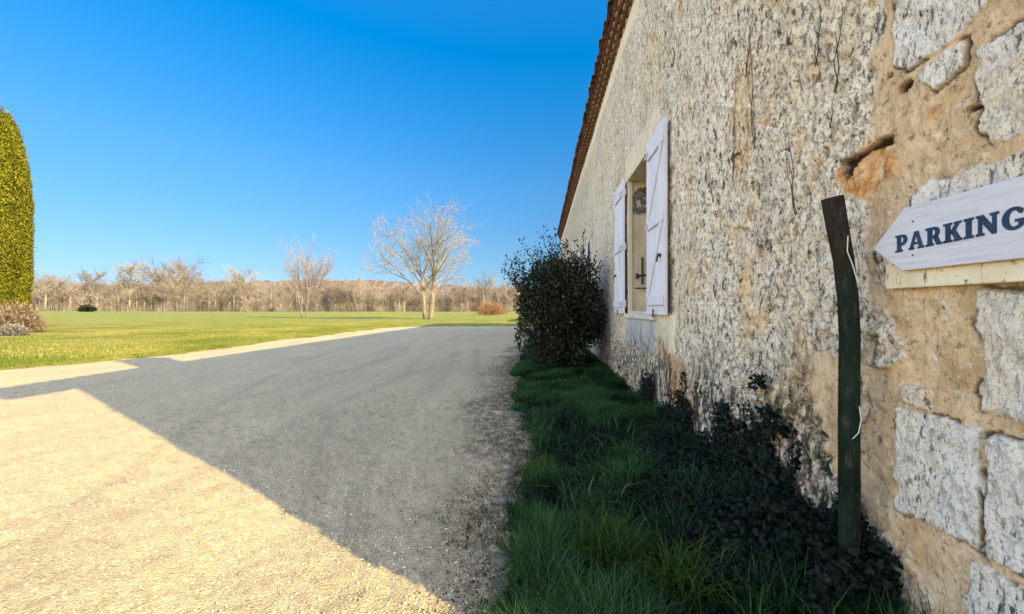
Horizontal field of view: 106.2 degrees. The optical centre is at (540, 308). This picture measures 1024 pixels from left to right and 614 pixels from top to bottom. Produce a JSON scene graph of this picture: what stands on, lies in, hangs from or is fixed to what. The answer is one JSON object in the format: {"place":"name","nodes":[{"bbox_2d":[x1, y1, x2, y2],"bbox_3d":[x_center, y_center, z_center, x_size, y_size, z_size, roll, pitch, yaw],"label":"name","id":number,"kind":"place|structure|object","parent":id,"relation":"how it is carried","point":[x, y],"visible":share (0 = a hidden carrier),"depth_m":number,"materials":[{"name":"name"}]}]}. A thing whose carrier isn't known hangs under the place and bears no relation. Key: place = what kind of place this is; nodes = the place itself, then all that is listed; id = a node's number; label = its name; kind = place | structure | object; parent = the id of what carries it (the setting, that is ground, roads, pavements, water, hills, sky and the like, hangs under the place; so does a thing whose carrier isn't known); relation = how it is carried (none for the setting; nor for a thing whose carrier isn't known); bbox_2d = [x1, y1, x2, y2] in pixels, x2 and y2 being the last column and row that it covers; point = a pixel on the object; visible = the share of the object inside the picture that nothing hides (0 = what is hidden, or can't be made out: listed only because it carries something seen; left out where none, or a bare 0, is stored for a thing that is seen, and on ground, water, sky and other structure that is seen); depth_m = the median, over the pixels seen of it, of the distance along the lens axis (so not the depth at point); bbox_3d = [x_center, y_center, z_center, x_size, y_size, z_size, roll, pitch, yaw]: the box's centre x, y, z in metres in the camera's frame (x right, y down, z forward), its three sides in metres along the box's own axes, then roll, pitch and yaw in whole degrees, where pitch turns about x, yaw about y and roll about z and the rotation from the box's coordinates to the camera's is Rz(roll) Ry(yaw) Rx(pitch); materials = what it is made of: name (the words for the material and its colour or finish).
{"place":"outdoors","nodes":[
{"label":"outdoors","id":0,"kind":"place"},
{"bbox_2d":[0,304,531,370],"bbox_3d":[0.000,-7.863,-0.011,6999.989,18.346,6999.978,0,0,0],"label":"lawn","id":1,"kind":"structure","parent":0,"point":[68,322],"depth_m":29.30,"materials":[{"name":"green plant"}]},
{"bbox_2d":[0,104,27,311],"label":"thuja","id":2,"kind":"object","parent":1,"relation":"on","point":[10,237],"visible":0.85,"depth_m":21.40,"materials":[{"name":"green plant"}]},
{"bbox_2d":[0,322,32,335],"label":"lavender shrub","id":3,"kind":"object","parent":1,"relation":"on","point":[10,329],"visible":1,"depth_m":14.09,"materials":[{"name":"beige plant"}]},
{"bbox_2d":[4,111,35,316],"bbox_3d":[-30.820,-5.139,22.229,2.194,12.644,2.175,0,0,0],"label":"thuja","id":4,"kind":"object","parent":1,"relation":"on","point":[24,292],"visible":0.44,"depth_m":22.42,"materials":[{"name":"green plant"}]},
{"bbox_2d":[0,298,47,331],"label":"heather shrub","id":5,"kind":"object","parent":1,"relation":"on","point":[24,317],"visible":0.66,"depth_m":15.64,"materials":[{"name":"brown plant"}]},
{"bbox_2d":[35,271,73,305],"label":"woodland tree","id":6,"kind":"object","parent":1,"relation":"on","point":[58,284],"visible":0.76,"depth_m":173.91,"materials":[{"name":"beige plant"}]},
{"bbox_2d":[76,304,97,311],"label":"dark shrub","id":7,"kind":"object","parent":1,"relation":"on","point":[86,308],"visible":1,"depth_m":145.38,"materials":[{"name":"green plant"}]},
{"bbox_2d":[68,265,111,302],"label":"woodland tree","id":8,"kind":"object","parent":1,"relation":"on","point":[91,281],"visible":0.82,"depth_m":190.52,"materials":[{"name":"beige plant"}]},
{"bbox_2d":[105,256,155,304],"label":"woodland tree","id":9,"kind":"object","parent":1,"relation":"on","point":[125,281],"visible":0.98,"depth_m":174.90,"materials":[{"name":"beige plant"}]},
{"bbox_2d":[135,253,177,303],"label":"woodland tree","id":10,"kind":"object","parent":1,"relation":"on","point":[156,276],"visible":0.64,"depth_m":191.50,"materials":[{"name":"beige plant"}]},
{"bbox_2d":[155,253,212,304],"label":"woodland tree","id":11,"kind":"object","parent":1,"relation":"on","point":[182,269],"visible":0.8,"depth_m":192.52,"materials":[{"name":"beige plant"}]},
{"bbox_2d":[219,263,265,301],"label":"woodland tree","id":12,"kind":"object","parent":1,"relation":"on","point":[242,279],"visible":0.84,"depth_m":191.18,"materials":[{"name":"beige plant"}]},
{"bbox_2d":[29,287,515,311],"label":"wood trunks","id":13,"kind":"object","parent":1,"relation":"on","point":[70,302],"visible":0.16,"depth_m":172.76,"materials":[{"name":"brown plant"}]},
{"bbox_2d":[30,269,537,311],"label":"woods","id":14,"kind":"object","parent":1,"relation":"on","point":[205,292],"visible":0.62,"depth_m":174.27,"materials":[{"name":"brown plant"}]},
{"bbox_2d":[273,233,336,317],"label":"young tree","id":15,"kind":"object","parent":1,"relation":"on","point":[306,272],"visible":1,"depth_m":49.98,"materials":[{"name":"beige plant"}]},
{"bbox_2d":[332,283,351,310],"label":"woodland tree","id":16,"kind":"object","parent":1,"relation":"on","point":[336,286],"visible":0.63,"depth_m":170.93,"materials":[{"name":"brown plant"}]},
{"bbox_2d":[338,273,364,303],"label":"woodland tree","id":17,"kind":"object","parent":1,"relation":"on","point":[354,287],"visible":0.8,"depth_m":172.38,"materials":[{"name":"beige plant"}]},
{"bbox_2d":[373,292,385,304],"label":"woodland tree","id":18,"kind":"object","parent":1,"relation":"on","point":[377,299],"visible":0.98,"depth_m":168.17,"materials":[{"name":"beige plant"}]},
{"bbox_2d":[395,284,413,310],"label":"woodland tree","id":19,"kind":"object","parent":1,"relation":"on","point":[404,293],"visible":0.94,"depth_m":170.82,"materials":[{"name":"beige plant"}]},
{"bbox_2d":[360,188,486,318],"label":"walnut tree","id":20,"kind":"object","parent":1,"relation":"on","point":[430,248],"visible":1,"depth_m":42.93,"materials":[{"name":"beige plant"}]},
{"bbox_2d":[453,279,475,311],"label":"woodland tree","id":21,"kind":"object","parent":1,"relation":"on","point":[466,292],"visible":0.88,"depth_m":169.57,"materials":[{"name":"beige plant"}]},
{"bbox_2d":[468,271,498,309],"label":"woodland tree","id":22,"kind":"object","parent":1,"relation":"on","point":[486,285],"visible":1,"depth_m":168.96,"materials":[{"name":"beige plant"}]},
{"bbox_2d":[474,299,508,314],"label":"copper shrub","id":23,"kind":"object","parent":1,"relation":"on","point":[490,311],"visible":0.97,"depth_m":73.41,"materials":[{"name":"orange plant"}]},
{"bbox_2d":[0,326,543,613],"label":"gravel yard","id":24,"kind":"structure","parent":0,"point":[91,472],"depth_m":2.92,"materials":[{"name":"beige gravel"}]},
{"bbox_2d":[356,345,547,602],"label":"edge grass","id":25,"kind":"structure","parent":24,"relation":"on","point":[522,495],"depth_m":3.11,"materials":[{"name":"green plant"}]},
{"bbox_2d":[490,549,509,570],"bbox_3d":[-0.200,1.254,1.918,0.103,0.048,0.140,0,0,7],"label":"edging stone","id":26,"kind":"object","parent":24,"relation":"on","point":[494,558],"visible":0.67,"depth_m":1.89,"materials":[{"name":"grey stone"}]},
{"bbox_2d":[492,495,517,505],"bbox_3d":[-0.221,1.254,2.502,0.183,0.053,0.098,0,0,14],"label":"edging stone","id":27,"kind":"object","parent":24,"relation":"on","point":[501,499],"visible":0.62,"depth_m":2.48,"materials":[{"name":"grey stone"}]},
{"bbox_2d":[498,467,518,479],"bbox_3d":[-0.238,1.253,2.925,0.114,0.054,0.198,0,0,22],"label":"edging stone","id":28,"kind":"object","parent":24,"relation":"on","point":[503,473],"visible":0.8,"depth_m":2.89,"materials":[{"name":"grey stone"}]},
{"bbox_2d":[503,411,525,417],"bbox_3d":[-0.300,1.254,4.545,0.286,0.062,0.210,0,0,29],"label":"edging stone","id":29,"kind":"object","parent":24,"relation":"on","point":[513,414],"visible":0.73,"depth_m":4.49,"materials":[{"name":"grey stone"}]},
{"bbox_2d":[74,279,530,306],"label":"wooded hill","id":30,"kind":"structure","parent":0,"point":[375,283],"depth_m":259.26,"materials":[{"name":"brown plant"}]},
{"bbox_2d":[0,0,607,287],"label":"sky","id":31,"kind":"structure","parent":0,"point":[217,129],"materials":[{"name":"blue"}]},
{"bbox_2d":[462,413,792,613],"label":"broad grass","id":32,"kind":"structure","parent":0,"point":[564,490],"depth_m":2.42,"materials":[{"name":"green plant"}]},
{"bbox_2d":[460,327,944,613],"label":"verge ground","id":33,"kind":"structure","parent":0,"point":[531,492],"depth_m":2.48,"materials":[{"name":"green plant"}]},
{"bbox_2d":[449,591,511,613],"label":"grass tuft","id":34,"kind":"object","parent":33,"relation":"on","point":[487,605],"visible":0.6,"depth_m":1.60,"materials":[{"name":"green plant"}]},
{"bbox_2d":[400,354,573,613],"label":"leaf litter","id":35,"kind":"object","parent":33,"relation":"on","point":[477,562],"visible":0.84,"depth_m":2.33,"materials":[{"name":"brown plant"}]},
{"bbox_2d":[500,447,571,481],"bbox_3d":[-0.032,1.173,2.857,0.583,0.259,0.544,0,0,42],"label":"grass tuft","id":36,"kind":"object","parent":33,"relation":"on","point":[538,464],"visible":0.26,"depth_m":2.87,"materials":[{"name":"green plant"}]},
{"bbox_2d":[501,225,608,369],"bbox_3d":[0.244,-0.163,7.997,2.172,2.838,2.774,0,0,0],"label":"laurel bush","id":37,"kind":"object","parent":33,"relation":"on","point":[551,311],"visible":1,"depth_m":7.31,"materials":[{"name":"green plant"}]},
{"bbox_2d":[539,496,694,582],"bbox_3d":[0.293,1.111,1.895,0.756,0.240,0.702,0,0,-14],"label":"grass tuft","id":38,"kind":"object","parent":33,"relation":"on","point":[623,539],"visible":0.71,"depth_m":1.85,"materials":[{"name":"green plant"}]},
{"bbox_2d":[614,525,761,613],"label":"grass tuft","id":39,"kind":"object","parent":33,"relation":"on","point":[679,577],"visible":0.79,"depth_m":1.60,"materials":[{"name":"green plant"}]},
{"bbox_2d":[622,353,903,613],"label":"ivy","id":40,"kind":"object","parent":33,"relation":"on","point":[865,563],"visible":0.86,"depth_m":1.90,"materials":[{"name":"green plant"}]},
{"bbox_2d":[557,0,1023,613],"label":"stone farmhouse","id":41,"kind":"object","parent":33,"relation":"on","point":[729,286],"visible":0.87,"depth_m":1.81,"materials":[{"name":"stone"}]},
{"bbox_2d":[624,151,656,320],"bbox_3d":[1.547,-0.910,5.100,0.555,2.080,1.500,0,0,0],"label":"window","id":42,"kind":"structure","parent":41,"relation":"in","point":[637,183],"depth_m":5.75,"materials":[{"name":"beige paint"}]},
{"bbox_2d":[705,155,713,201],"bbox_3d":[1.309,-1.014,2.976,0.013,0.414,0.149,0,0,0],"label":"creeper stem","id":43,"kind":"object","parent":41,"relation":"attached to","point":[710,179],"visible":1,"depth_m":2.96,"materials":[{"name":"brown plant"}]},
{"bbox_2d":[732,79,735,178],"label":"creeper stem","id":44,"kind":"object","parent":41,"relation":"attached to","point":[732,131],"visible":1,"depth_m":2.60,"materials":[{"name":"brown plant"}]},
{"bbox_2d":[745,9,752,76],"bbox_3d":[1.309,-1.660,2.404,0.011,0.365,0.094,0,0,0],"label":"creeper stem","id":45,"kind":"object","parent":41,"relation":"attached to","point":[749,46],"visible":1,"depth_m":2.41,"materials":[{"name":"brown plant"}]},
{"bbox_2d":[747,47,755,148],"bbox_3d":[1.310,-1.341,2.384,0.010,0.728,0.089,0,0,0],"label":"creeper stem","id":46,"kind":"object","parent":41,"relation":"attached to","point":[751,105],"visible":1,"depth_m":2.37,"materials":[{"name":"brown plant"}]},
{"bbox_2d":[787,133,796,214],"bbox_3d":[1.308,-0.703,2.001,0.011,0.443,0.086,0,0,0],"label":"creeper stem","id":47,"kind":"object","parent":41,"relation":"attached to","point":[795,210],"visible":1,"depth_m":1.99,"materials":[{"name":"brown plant"}]},
{"bbox_2d":[814,8,820,66],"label":"creeper stem","id":48,"kind":"object","parent":41,"relation":"attached to","point":[816,62],"visible":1,"depth_m":1.81,"materials":[{"name":"brown plant"}]},
{"bbox_2d":[826,96,833,128],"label":"creeper stem","id":49,"kind":"object","parent":41,"relation":"attached to","point":[831,116],"visible":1,"depth_m":1.73,"materials":[{"name":"brown plant"}]},
{"bbox_2d":[834,3,842,92],"bbox_3d":[1.308,-1.145,1.685,0.012,0.370,0.048,0,0,0],"label":"creeper stem","id":50,"kind":"object","parent":41,"relation":"attached to","point":[836,85],"visible":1,"depth_m":1.69,"materials":[{"name":"brown plant"}]},
{"bbox_2d":[874,175,1023,288],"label":"arrow sign","id":51,"kind":"object","parent":41,"relation":"attached to","point":[973,236],"visible":1,"depth_m":1.16,"materials":[{"name":"white wood"}]},
{"bbox_2d":[821,195,862,587],"bbox_3d":[1.177,0.504,1.497,0.140,1.892,0.086,0,0,0],"label":"wooden post","id":52,"kind":"object","parent":33,"relation":"on","point":[849,372],"depth_m":1.48,"materials":[{"name":"wood"}]}
]}

